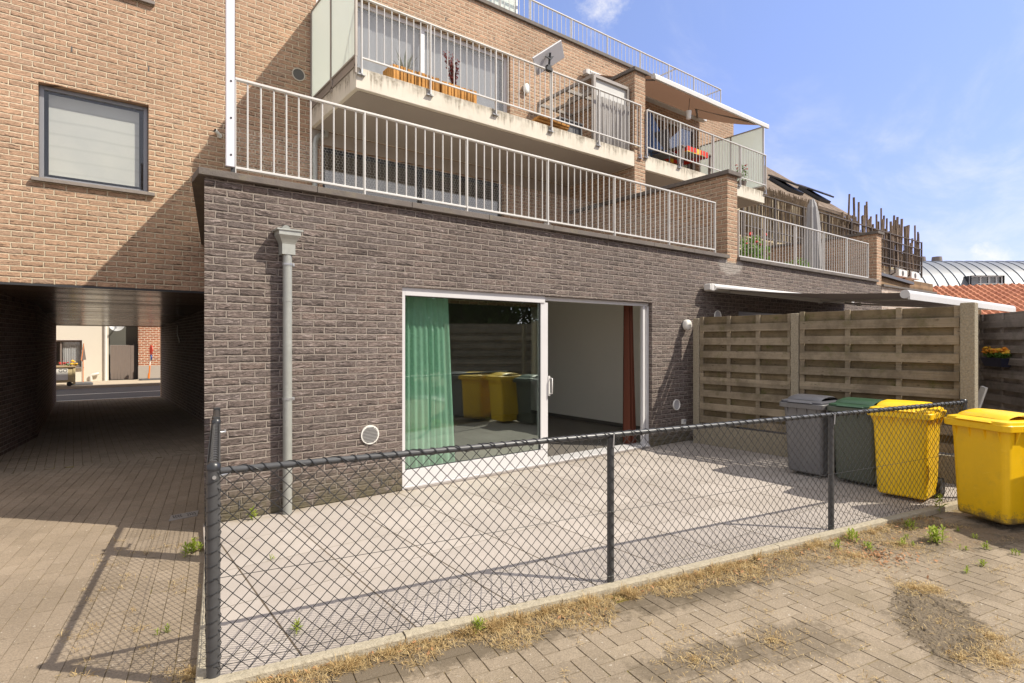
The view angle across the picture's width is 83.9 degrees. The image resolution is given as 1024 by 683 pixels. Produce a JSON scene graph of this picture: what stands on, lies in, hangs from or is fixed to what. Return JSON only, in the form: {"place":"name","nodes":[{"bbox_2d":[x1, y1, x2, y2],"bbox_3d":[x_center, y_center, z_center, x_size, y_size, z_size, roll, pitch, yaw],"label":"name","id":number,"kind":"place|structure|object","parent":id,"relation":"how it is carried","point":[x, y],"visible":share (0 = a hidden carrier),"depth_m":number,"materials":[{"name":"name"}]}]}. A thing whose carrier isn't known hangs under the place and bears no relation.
{"place":"outdoors","nodes":[
{"label":"outdoors","id":0,"kind":"place"},
{"bbox_2d":[0,397,203,474],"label":"passage floor","id":1,"kind":"structure","parent":0,"point":[75,433],"depth_m":10.02,"materials":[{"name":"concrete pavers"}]},
{"bbox_2d":[0,453,204,682],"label":"driveway","id":2,"kind":"structure","parent":0,"point":[59,527],"depth_m":4.08,"materials":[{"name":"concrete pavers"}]},
{"bbox_2d":[154,623,169,634],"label":"weed","id":3,"kind":"object","parent":2,"relation":"on","point":[166,628],"visible":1,"depth_m":3.22,"materials":[{"name":"green plant"}]},
{"bbox_2d":[169,510,198,520],"bbox_3d":[-3.104,1.650,5.391,0.302,0.020,0.174,0,0,-45],"label":"drain cover","id":4,"kind":"object","parent":2,"relation":"on","point":[183,515],"visible":1,"depth_m":5.38,"materials":[{"name":"grey metal"}]},
{"bbox_2d":[179,537,203,556],"bbox_3d":[-2.503,1.594,4.425,0.243,0.133,0.161,0,0,-80],"label":"weed","id":5,"kind":"object","parent":2,"relation":"on","point":[193,545],"visible":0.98,"depth_m":4.44,"materials":[{"name":"green plant"}]},
{"bbox_2d":[56,385,159,401],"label":"street","id":6,"kind":"structure","parent":0,"point":[102,393],"depth_m":18.19,"materials":[{"name":"grey asphalt"}]},
{"bbox_2d":[56,379,159,389],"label":"pavement","id":7,"kind":"structure","parent":0,"point":[116,383],"depth_m":21.25,"materials":[{"name":"beige concrete"}]},
{"bbox_2d":[56,365,75,385],"bbox_3d":[-16.141,1.218,19.944,1.360,0.705,0.800,0,0,-38],"label":"waste container","id":8,"kind":"object","parent":7,"relation":"on","point":[65,374],"visible":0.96,"depth_m":19.91,"materials":[{"name":"grey metal"}]},
{"bbox_2d":[59,360,77,365],"bbox_3d":[-15.671,0.769,20.147,0.590,0.239,0.292,0,0,-38],"label":"flower bunch","id":9,"kind":"object","parent":8,"relation":"on","point":[72,363],"visible":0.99,"depth_m":20.13,"materials":[{"name":"red plant"}]},
{"bbox_2d":[56,326,108,381],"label":"white house","id":10,"kind":"structure","parent":7,"relation":"on","point":[70,340],"depth_m":22.61,"materials":[{"name":"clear paint"}]},
{"bbox_2d":[56,340,81,367],"bbox_3d":[-17.579,0.498,22.434,1.120,1.105,0.800,0,0,-38],"label":"window","id":11,"kind":"structure","parent":10,"relation":"in","point":[66,350],"depth_m":22.49,"materials":[{"name":"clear glass"}]},
{"bbox_2d":[72,343,92,384],"bbox_3d":[-15.581,0.815,20.642,0.620,1.510,0.696,0,0,-38],"label":"road sign","id":12,"kind":"object","parent":7,"relation":"on","point":[83,358],"visible":0.87,"depth_m":20.66,"materials":[{"name":"white metal"}]},
{"bbox_2d":[139,345,159,379],"bbox_3d":[-14.799,0.860,23.314,0.800,1.420,0.401,0,0,-38],"label":"road sign","id":13,"kind":"object","parent":7,"relation":"on","point":[151,353],"visible":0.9,"depth_m":23.26,"materials":[{"name":"red metal"}]},
{"bbox_2d":[110,345,135,379],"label":"ground","id":14,"kind":"structure","parent":0,"point":[110,368],"depth_m":32.83,"materials":[{"name":"grey concrete"}]},
{"bbox_2d":[109,327,137,379],"bbox_3d":[-16.204,-1.410,23.713,1.020,5.980,0.450,0,0,-38],"label":"grey annex","id":15,"kind":"object","parent":14,"relation":"on","point":[124,352],"visible":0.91,"depth_m":23.62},
{"bbox_2d":[109,326,124,330],"bbox_3d":[-16.207,-0.700,23.279,0.742,0.542,0.454,0,0,28],"label":"satellite dish","id":16,"kind":"object","parent":15,"relation":"attached to","point":[116,328],"visible":0.48,"depth_m":23.23,"materials":[{"name":"metal"}]},
{"bbox_2d":[137,327,159,378],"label":"brick house","id":17,"kind":"structure","parent":14,"relation":"on","point":[147,337],"depth_m":23.94,"materials":[{"name":"red brick"}]},
{"bbox_2d":[195,500,957,682],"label":"kerb","id":18,"kind":"structure","parent":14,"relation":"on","point":[445,627],"depth_m":3.38,"materials":[{"name":"concrete"}]},
{"bbox_2d":[204,399,967,678],"bbox_3d":[1.200,1.103,5.033,6.863,1.054,1.790,0,0,-27],"label":"fence","id":19,"kind":"object","parent":18,"relation":"on","point":[216,472],"visible":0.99,"depth_m":3.45,"materials":[{"name":"black metal"}]},
{"bbox_2d":[662,160,912,274],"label":"cream house","id":20,"kind":"structure","parent":14,"relation":"on","point":[777,181],"depth_m":22.63,"materials":[{"name":"brown tile"}]},
{"bbox_2d":[740,187,922,280],"bbox_3d":[12.878,-4.208,21.793,15.260,2.868,0.311,0,0,-38],"label":"reed fence","id":21,"kind":"object","parent":20,"relation":"attached to","point":[892,247],"visible":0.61,"depth_m":21.45,"materials":[{"name":"wood"}]},
{"bbox_2d":[890,269,906,277],"bbox_3d":[16.951,-2.970,24.945,1.000,0.300,0.357,0,0,-38],"label":"outdoor unit","id":22,"kind":"object","parent":20,"relation":"attached to","point":[899,273],"visible":0.77,"depth_m":24.70,"materials":[{"name":"white plastic"}]},
{"bbox_2d":[905,272,918,279],"bbox_3d":[18.139,-2.970,25.860,1.000,0.300,0.357,0,0,-38],"label":"outdoor unit","id":23,"kind":"object","parent":20,"relation":"attached to","point":[913,276],"visible":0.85,"depth_m":25.61,"materials":[{"name":"white plastic"}]},
{"bbox_2d":[881,272,932,291],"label":"garden shed","id":24,"kind":"structure","parent":14,"relation":"on","point":[887,279],"depth_m":19.26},
{"bbox_2d":[881,284,936,308],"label":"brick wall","id":25,"kind":"structure","parent":14,"relation":"on","point":[885,288],"depth_m":14.51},
{"bbox_2d":[884,256,1023,286],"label":"zinc roofed building","id":26,"kind":"structure","parent":14,"relation":"on","point":[938,271],"depth_m":47.31,"materials":[{"name":"metal"}]},
{"bbox_2d":[933,283,1023,313],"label":"tiled outbuilding","id":27,"kind":"structure","parent":14,"relation":"on","point":[1011,294],"depth_m":23.79,"materials":[{"name":"orange tile"}]},
{"bbox_2d":[0,0,883,525],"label":"apartment building","id":28,"kind":"structure","parent":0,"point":[128,198],"depth_m":8.28,"materials":[{"name":"brick"}]},
{"bbox_2d":[31,85,154,196],"bbox_3d":[-5.774,-2.696,7.891,1.340,1.282,0.670,0,0,-38],"label":"window","id":29,"kind":"structure","parent":28,"relation":"in","point":[86,141],"depth_m":7.81,"materials":[{"name":"grey metal"}]},
{"bbox_2d":[135,0,154,5],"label":"window","id":30,"kind":"structure","parent":28,"relation":"in","point":[149,2],"depth_m":8.00,"materials":[{"name":"grey metal"}]},
{"bbox_2d":[213,129,221,137],"bbox_3d":[-4.415,-3.119,8.542,0.072,0.107,0.144,0,0,17],"label":"security camera","id":31,"kind":"object","parent":28,"relation":"attached to","point":[217,132],"visible":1,"depth_m":8.51,"materials":[{"name":"white plastic"}]},
{"bbox_2d":[225,0,234,172],"bbox_3d":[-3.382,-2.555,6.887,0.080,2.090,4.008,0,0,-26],"label":"post","id":32,"kind":"object","parent":28,"relation":"attached to","point":[230,83],"visible":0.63,"depth_m":5.09,"materials":[{"name":"white metal"}]},
{"bbox_2d":[272,225,302,514],"bbox_3d":[-2.088,0.256,5.292,0.232,2.687,0.192,0,0,-38],"label":"drainpipe","id":33,"kind":"object","parent":28,"relation":"attached to","point":[286,237],"visible":0.98,"depth_m":5.26,"materials":[{"name":"metal"}]},
{"bbox_2d":[292,68,304,80],"bbox_3d":[-3.484,-4.360,9.294,0.210,0.210,0.022,0,0,-38],"label":"wall vent","id":34,"kind":"object","parent":28,"relation":"attached to","point":[298,74],"depth_m":9.29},
{"bbox_2d":[312,130,328,186],"bbox_3d":[-3.188,-2.395,9.462,0.098,2.270,0.298,0,0,40],"label":"waste pipe","id":35,"kind":"object","parent":28,"relation":"on","point":[317,137],"visible":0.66,"depth_m":9.35,"materials":[{"name":"plastic"}]},
{"bbox_2d":[310,0,357,108],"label":"glass screen","id":36,"kind":"object","parent":28,"relation":"attached to","point":[333,42],"visible":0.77,"depth_m":8.66,"materials":[{"name":"white glass"}]},
{"bbox_2d":[361,425,378,443],"bbox_3d":[-1.463,0.960,5.866,0.196,0.196,0.024,0,0,-38],"label":"wall vent","id":37,"kind":"object","parent":28,"relation":"attached to","point":[369,434],"depth_m":5.86,"materials":[{"name":"white plastic"}]},
{"bbox_2d":[383,63,438,91],"bbox_3d":[-1.547,-3.969,8.761,0.800,0.276,0.330,0,0,-38],"label":"planter box","id":38,"kind":"object","parent":28,"relation":"on","point":[404,76],"visible":0.45,"depth_m":8.58,"materials":[{"name":"brown wood"}]},
{"bbox_2d":[387,51,418,69],"bbox_3d":[-1.637,-4.213,8.685,0.546,0.387,0.468,0,0,42],"label":"spiky plant","id":39,"kind":"object","parent":38,"relation":"in","point":[408,64],"visible":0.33,"depth_m":8.60,"materials":[{"name":"green plant"}]},
{"bbox_2d":[316,0,506,112],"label":"balcony door","id":40,"kind":"structure","parent":28,"relation":"in","point":[367,65],"depth_m":10.98,"materials":[{"name":"glass"}]},
{"bbox_2d":[323,147,500,216],"bbox_3d":[-2.020,-2.280,11.170,3.804,2.034,0.955,0,0,-38],"label":"terrace door","id":41,"kind":"structure","parent":28,"relation":"in","point":[350,164],"depth_m":11.32,"materials":[{"name":"glass"}]},
{"bbox_2d":[405,296,454,468],"bbox_3d":[-0.950,0.510,6.602,0.690,2.100,0.060,0,0,-38],"label":"green curtain","id":42,"kind":"object","parent":28,"relation":"hanging from","point":[428,406],"visible":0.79,"depth_m":6.58,"materials":[{"name":"green fabric"}]},
{"bbox_2d":[439,81,476,103],"bbox_3d":[-0.937,-3.959,9.231,0.660,0.256,0.330,0,0,-38],"label":"planter box","id":43,"kind":"object","parent":28,"relation":"on","point":[454,92],"visible":0.31,"depth_m":9.07,"materials":[{"name":"brown wood"}]},
{"bbox_2d":[443,50,459,84],"bbox_3d":[-0.984,-4.364,9.185,0.318,0.613,0.152,0,0,-38],"label":"red shrub","id":44,"kind":"object","parent":43,"relation":"on","point":[450,71],"visible":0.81,"depth_m":9.17,"materials":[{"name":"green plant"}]},
{"bbox_2d":[235,77,715,251],"bbox_3d":[0.485,-1.942,7.467,7.580,0.895,0.042,0,0,-38],"label":"railing","id":45,"kind":"object","parent":28,"relation":"on","point":[405,123],"visible":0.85,"depth_m":6.67,"materials":[{"name":"white metal"}]},
{"bbox_2d":[357,0,642,158],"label":"railing","id":46,"kind":"object","parent":28,"relation":"on","point":[429,93],"visible":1,"depth_m":9.34,"materials":[{"name":"metal"}]},
{"bbox_2d":[532,40,563,74],"bbox_3d":[0.657,-5.059,10.141,0.970,0.646,0.263,0,0,-38],"label":"flat antenna","id":47,"kind":"object","parent":46,"relation":"attached to","point":[549,57],"visible":1,"depth_m":10.06,"materials":[{"name":"grey plastic"}]},
{"bbox_2d":[489,0,517,13],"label":"windbreak panel","id":48,"kind":"object","parent":28,"relation":"on","point":[504,3],"depth_m":12.40,"materials":[{"name":"glass"}]},
{"bbox_2d":[522,83,528,93],"bbox_3d":[0.303,-5.400,12.161,0.150,0.220,0.100,0,0,-38],"label":"wall lamp","id":49,"kind":"object","parent":28,"relation":"attached to","point":[526,88],"visible":0.79,"depth_m":12.12,"materials":[{"name":"white plastic"}]},
{"bbox_2d":[402,287,650,490],"bbox_3d":[0.397,0.516,7.475,4.166,2.208,0.340,0,0,-38],"label":"sliding door","id":50,"kind":"structure","parent":28,"relation":"in","point":[543,378],"depth_m":7.29,"materials":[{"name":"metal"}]},
{"bbox_2d":[537,74,629,150],"bbox_3d":[1.460,-4.494,11.897,1.030,1.323,1.690,0,0,-38],"label":"roof frame","id":51,"kind":"object","parent":28,"relation":"on","point":[592,77],"visible":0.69,"depth_m":11.52,"materials":[{"name":"taupe painted timber"}]},
{"bbox_2d":[596,95,628,149],"bbox_3d":[1.996,-4.310,11.257,0.940,0.900,0.060,0,0,-38],"label":"grey curtain","id":52,"kind":"object","parent":51,"relation":"hanging from","point":[605,121],"visible":0.75,"depth_m":11.26,"materials":[{"name":"grey fabric"}]},
{"bbox_2d":[488,0,720,102],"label":"railing","id":53,"kind":"object","parent":28,"relation":"on","point":[639,51],"visible":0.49,"depth_m":14.48,"materials":[{"name":"white metal"}]},
{"bbox_2d":[596,79,625,104],"bbox_3d":[1.974,-4.895,11.302,1.000,0.390,0.020,0,0,-38],"label":"screen panel","id":54,"kind":"object","parent":28,"relation":"attached to","point":[609,88],"visible":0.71,"depth_m":11.29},
{"bbox_2d":[623,305,635,443],"bbox_3d":[1.823,0.505,8.786,0.230,2.130,0.116,0,0,-38],"label":"rust curtain","id":55,"kind":"object","parent":28,"relation":"hanging from","point":[629,417],"visible":0.94,"depth_m":8.75,"materials":[{"name":"brown fabric"}]},
{"bbox_2d":[645,108,666,157],"bbox_3d":[3.172,-4.616,13.171,0.770,1.568,0.810,0,0,-38],"label":"parasol","id":56,"kind":"object","parent":28,"relation":"on","point":[650,151],"visible":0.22,"depth_m":12.96,"materials":[{"name":"blue fabric"}]},
{"bbox_2d":[652,129,678,164],"bbox_3d":[3.501,-4.293,13.042,0.464,0.924,0.526,0,0,42],"label":"balcony chair","id":57,"kind":"object","parent":28,"relation":"on","point":[661,156],"visible":0.66,"depth_m":12.87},
{"bbox_2d":[645,111,694,170],"bbox_3d":[3.237,-4.920,15.218,4.194,2.154,0.955,0,0,-38],"label":"balcony door","id":58,"kind":"structure","parent":28,"relation":"in","point":[685,131],"depth_m":16.13,"materials":[{"name":"glass"}]},
{"bbox_2d":[583,69,768,128],"bbox_3d":[4.112,-5.840,13.835,4.750,0.900,2.015,0,0,-38],"label":"awning","id":59,"kind":"object","parent":28,"relation":"attached to","point":[663,92],"visible":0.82,"depth_m":13.70,"materials":[{"name":"brown cloth"},{"name":"white painted aluminium"}]},
{"bbox_2d":[685,98,691,119],"bbox_3d":[3.987,-5.250,12.852,0.129,0.461,0.129,0,0,30],"label":"lantern","id":60,"kind":"object","parent":59,"relation":"hanging from","point":[688,112],"visible":1,"depth_m":12.81,"materials":[{"name":"white plastic"}]},
{"bbox_2d":[673,399,679,409],"bbox_3d":[2.602,1.000,8.995,0.172,0.172,0.022,0,0,-38],"label":"wall vent","id":61,"kind":"object","parent":28,"relation":"attached to","point":[676,404],"depth_m":9.00,"materials":[{"name":"white plastic"}]},
{"bbox_2d":[659,145,710,173],"bbox_3d":[4.166,-4.171,13.684,1.200,0.678,0.700,0,0,-38],"label":"balcony table","id":62,"kind":"object","parent":28,"relation":"on","point":[685,155],"visible":0.29,"depth_m":13.71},
{"bbox_2d":[663,145,707,164],"bbox_3d":[4.126,-4.448,13.654,0.850,0.136,0.786,0,0,-38],"label":"tablecloth","id":63,"kind":"object","parent":62,"relation":"on","point":[685,149],"visible":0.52,"depth_m":13.59,"materials":[{"name":"fabric"}]},
{"bbox_2d":[682,320,691,329],"bbox_3d":[2.795,-0.265,9.088,0.156,0.170,0.110,0,0,-38],"label":"wall lamp","id":64,"kind":"object","parent":28,"relation":"attached to","point":[686,324],"visible":1,"depth_m":9.04,"materials":[{"name":"white plastic"}]},
{"bbox_2d":[644,109,766,194],"bbox_3d":[4.617,-4.264,13.114,4.802,0.992,0.058,0,0,-38],"label":"railing","id":65,"kind":"object","parent":28,"relation":"on","point":[740,147],"visible":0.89,"depth_m":12.86,"materials":[{"name":"metal"}]},
{"bbox_2d":[714,310,721,316],"bbox_3d":[3.505,-0.430,9.691,0.200,0.200,0.022,0,0,-38],"label":"wall vent","id":66,"kind":"object","parent":28,"relation":"attached to","point":[717,313],"depth_m":9.69,"materials":[{"name":"white plastic"}]},
{"bbox_2d":[699,127,763,188],"bbox_3d":[5.861,-4.726,15.286,0.035,1.553,1.895,0,0,-38],"label":"glass screen","id":67,"kind":"object","parent":28,"relation":"attached to","point":[752,139],"visible":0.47,"depth_m":14.96,"materials":[{"name":"glass"}]},
{"bbox_2d":[735,164,747,185],"bbox_3d":[5.790,-4.152,14.375,0.324,0.639,0.324,0,0,32],"label":"potted flower","id":68,"kind":"object","parent":28,"relation":"on","point":[743,182],"visible":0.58,"depth_m":14.30,"materials":[{"name":"green plant"}]},
{"bbox_2d":[739,232,810,266],"bbox_3d":[6.010,-1.812,13.093,2.700,1.105,0.856,0,0,-38],"label":"flowering shrub","id":69,"kind":"object","parent":28,"relation":"on","point":[744,244],"visible":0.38,"depth_m":12.47,"materials":[{"name":"green plant"}]},
{"bbox_2d":[737,210,868,277],"bbox_3d":[6.308,-1.927,11.951,5.680,0.865,0.042,0,0,-38],"label":"railing","id":70,"kind":"object","parent":28,"relation":"on","point":[795,226],"visible":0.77,"depth_m":11.50,"materials":[{"name":"silver metal"}]},
{"bbox_2d":[802,199,821,268],"bbox_3d":[7.724,-2.454,14.531,0.733,2.368,0.462,0,0,-38],"label":"parasol","id":71,"kind":"object","parent":28,"relation":"on","point":[812,219],"visible":0.68,"depth_m":14.33,"materials":[{"name":"grey fabric"}]},
{"bbox_2d":[704,283,1015,311],"bbox_3d":[6.206,-0.745,9.913,5.520,0.430,2.905,0,0,-38],"label":"awning","id":72,"kind":"object","parent":28,"relation":"attached to","point":[906,298],"visible":0.98,"depth_m":9.38,"materials":[{"name":"white metal"}]},
{"bbox_2d":[532,115,568,130],"bbox_3d":[0.671,-3.897,10.249,0.815,0.122,0.246,0,0,-38],"label":"plank stack","id":73,"kind":"object","parent":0,"point":[546,121],"visible":0.62,"depth_m":10.17,"materials":[{"name":"brown wood"}]},
{"bbox_2d":[555,116,582,135],"bbox_3d":[0.991,-4.006,10.924,0.640,0.348,0.440,0,0,-38],"label":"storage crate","id":74,"kind":"object","parent":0,"point":[575,130],"visible":0.23,"depth_m":10.84,"materials":[{"name":"grey plastic"}]},
{"bbox_2d":[203,440,956,674],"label":"terrace","id":75,"kind":"structure","parent":0,"point":[241,560],"depth_m":4.65,"materials":[{"name":"tile"}]},
{"bbox_2d":[212,407,225,432],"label":"garden gate","id":76,"kind":"structure","parent":75,"relation":"on","point":[216,412],"depth_m":4.68,"materials":[{"name":"grey metal"}]},
{"bbox_2d":[249,506,259,519],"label":"weed","id":77,"kind":"object","parent":75,"relation":"on","point":[253,514],"visible":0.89,"depth_m":5.11,"materials":[{"name":"green plant"}]},
{"bbox_2d":[289,617,302,633],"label":"weed","id":78,"kind":"object","parent":75,"relation":"on","point":[296,623],"visible":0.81,"depth_m":3.14,"materials":[{"name":"green plant"}]},
{"bbox_2d":[779,394,838,474],"bbox_3d":[3.640,1.120,6.894,0.628,0.954,0.541,0,0,-35],"label":"wheelie bin","id":79,"kind":"object","parent":75,"relation":"on","point":[800,404],"visible":0.76,"depth_m":6.73,"materials":[{"name":"grey plastic"}]},
{"bbox_2d":[693,302,977,483],"bbox_3d":[4.003,0.610,7.639,0.136,2.080,3.546,0,0,-38],"label":"timber fence","id":80,"kind":"object","parent":75,"relation":"on","point":[748,367],"visible":0.69,"depth_m":7.47,"materials":[{"name":"wood"}]},
{"bbox_2d":[827,397,882,484],"bbox_3d":[3.984,1.120,6.465,0.628,0.954,0.541,0,0,-34],"label":"wheelie bin","id":81,"kind":"object","parent":75,"relation":"on","point":[848,403],"visible":0.52,"depth_m":6.33,"materials":[{"name":"green plastic"}]},
{"bbox_2d":[867,399,946,499],"bbox_3d":[4.080,1.103,5.880,0.660,0.988,0.567,0,0,-41],"label":"wheelie bin","id":82,"kind":"object","parent":75,"relation":"on","point":[887,403],"visible":0.76,"depth_m":5.71,"materials":[{"name":"yellow plastic"}]},
{"bbox_2d":[267,509,1023,682],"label":"paved yard","id":83,"kind":"structure","parent":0,"point":[617,651],"depth_m":3.22,"materials":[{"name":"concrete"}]},
{"bbox_2d":[471,615,486,632],"bbox_3d":[-0.189,1.608,3.243,0.126,0.106,0.098,0,0,-38],"label":"weed","id":84,"kind":"object","parent":83,"relation":"on","point":[477,624],"visible":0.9,"depth_m":3.24,"materials":[{"name":"green plant"}]},
{"bbox_2d":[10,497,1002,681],"bbox_3d":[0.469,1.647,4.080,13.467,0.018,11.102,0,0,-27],"label":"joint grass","id":85,"kind":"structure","parent":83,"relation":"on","point":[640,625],"depth_m":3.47,"materials":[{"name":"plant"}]},
{"bbox_2d":[54,515,1023,682],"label":"dry grass","id":86,"kind":"structure","parent":83,"relation":"on","point":[587,603],"depth_m":3.31,"materials":[{"name":"plant"}]},
{"bbox_2d":[268,517,950,682],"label":"fallen leaves","id":87,"kind":"object","parent":83,"relation":"on","point":[877,554],"visible":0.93,"depth_m":4.27,"materials":[{"name":"brown plant"}]},
{"bbox_2d":[831,538,842,548],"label":"weed","id":88,"kind":"object","parent":83,"relation":"on","point":[837,543],"visible":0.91,"depth_m":4.52,"materials":[{"name":"green plant"}]},
{"bbox_2d":[844,528,859,541],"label":"weed","id":89,"kind":"object","parent":83,"relation":"on","point":[851,533],"visible":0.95,"depth_m":4.71,"materials":[{"name":"green plant"}]},
{"bbox_2d":[860,541,874,550],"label":"weed","id":90,"kind":"object","parent":83,"relation":"on","point":[868,546],"visible":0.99,"depth_m":4.51,"materials":[{"name":"green plant"}]},
{"bbox_2d":[903,518,918,529],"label":"weed","id":91,"kind":"object","parent":83,"relation":"on","point":[909,524],"visible":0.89,"depth_m":4.99,"materials":[{"name":"green plant"}]},
{"bbox_2d":[843,523,1023,553],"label":"dirt patch","id":92,"kind":"object","parent":83,"relation":"on","point":[964,535],"visible":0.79,"depth_m":4.79,"materials":[{"name":"brown soil"}]},
{"bbox_2d":[922,524,952,543],"bbox_3d":[3.459,1.576,4.668,0.215,0.169,0.200,0,0,-6],"label":"weed","id":93,"kind":"object","parent":92,"relation":"on","point":[934,530],"visible":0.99,"depth_m":4.65,"materials":[{"name":"green plant"}]},
{"bbox_2d":[854,521,1019,674],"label":"loose dirt","id":94,"kind":"structure","parent":83,"relation":"on","point":[940,609],"depth_m":3.24,"materials":[{"name":"brown soil"}]},
{"bbox_2d":[891,587,987,664],"bbox_3d":[2.502,1.648,3.340,0.480,0.028,1.240,0,0,24],"label":"dirt patch","id":95,"kind":"object","parent":83,"relation":"on","point":[941,631],"visible":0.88,"depth_m":3.32,"materials":[{"name":"brown soil"}]},
{"bbox_2d":[933,493,946,510],"bbox_3d":[4.139,1.552,5.501,0.164,0.196,0.211,0,0,13],"label":"weed","id":96,"kind":"object","parent":83,"relation":"on","point":[940,496],"visible":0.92,"depth_m":5.49,"materials":[{"name":"green plant"}]},
{"bbox_2d":[976,559,987,565],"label":"weed","id":97,"kind":"object","parent":83,"relation":"on","point":[982,563],"visible":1,"depth_m":4.18,"materials":[{"name":"green plant"}]},
{"bbox_2d":[944,408,1023,524],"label":"wheelie bin","id":98,"kind":"object","parent":83,"relation":"on","point":[989,454],"visible":1,"depth_m":5.03,"materials":[{"name":"yellow plastic"}]},
{"bbox_2d":[982,541,989,549],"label":"weed","id":99,"kind":"object","parent":83,"relation":"on","point":[985,545],"visible":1,"depth_m":4.52,"materials":[{"name":"green plant"}]},
{"bbox_2d":[518,0,1023,260],"label":"sky","id":100,"kind":"structure","parent":0,"point":[913,110],"materials":[{"name":"blue"}]},
{"bbox_2d":[753,429,954,455],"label":"neighbour terrace ground","id":101,"kind":"structure","parent":0,"point":[943,453],"depth_m":10.13,"materials":[{"name":"grey concrete"}]},
{"bbox_2d":[978,311,1023,412],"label":"timber fence","id":102,"kind":"object","parent":101,"relation":"on","point":[1005,387],"visible":0.21,"depth_m":8.56,"materials":[{"name":"wood"}]},
{"bbox_2d":[980,346,1011,366],"bbox_3d":[7.379,0.226,8.662,0.170,0.308,0.703,0,0,16],"label":"flower box","id":103,"kind":"object","parent":102,"relation":"attached to","point":[1002,360],"visible":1,"depth_m":8.59,"materials":[{"name":"black plastic"}]},
{"bbox_2d":[978,386,987,407],"bbox_3d":[5.972,1.121,7.692,0.663,1.042,0.560,0,0,32],"label":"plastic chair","id":104,"kind":"object","parent":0,"point":[982,391],"visible":0.06,"depth_m":7.42,"materials":[{"name":"white plastic"}]}
]}

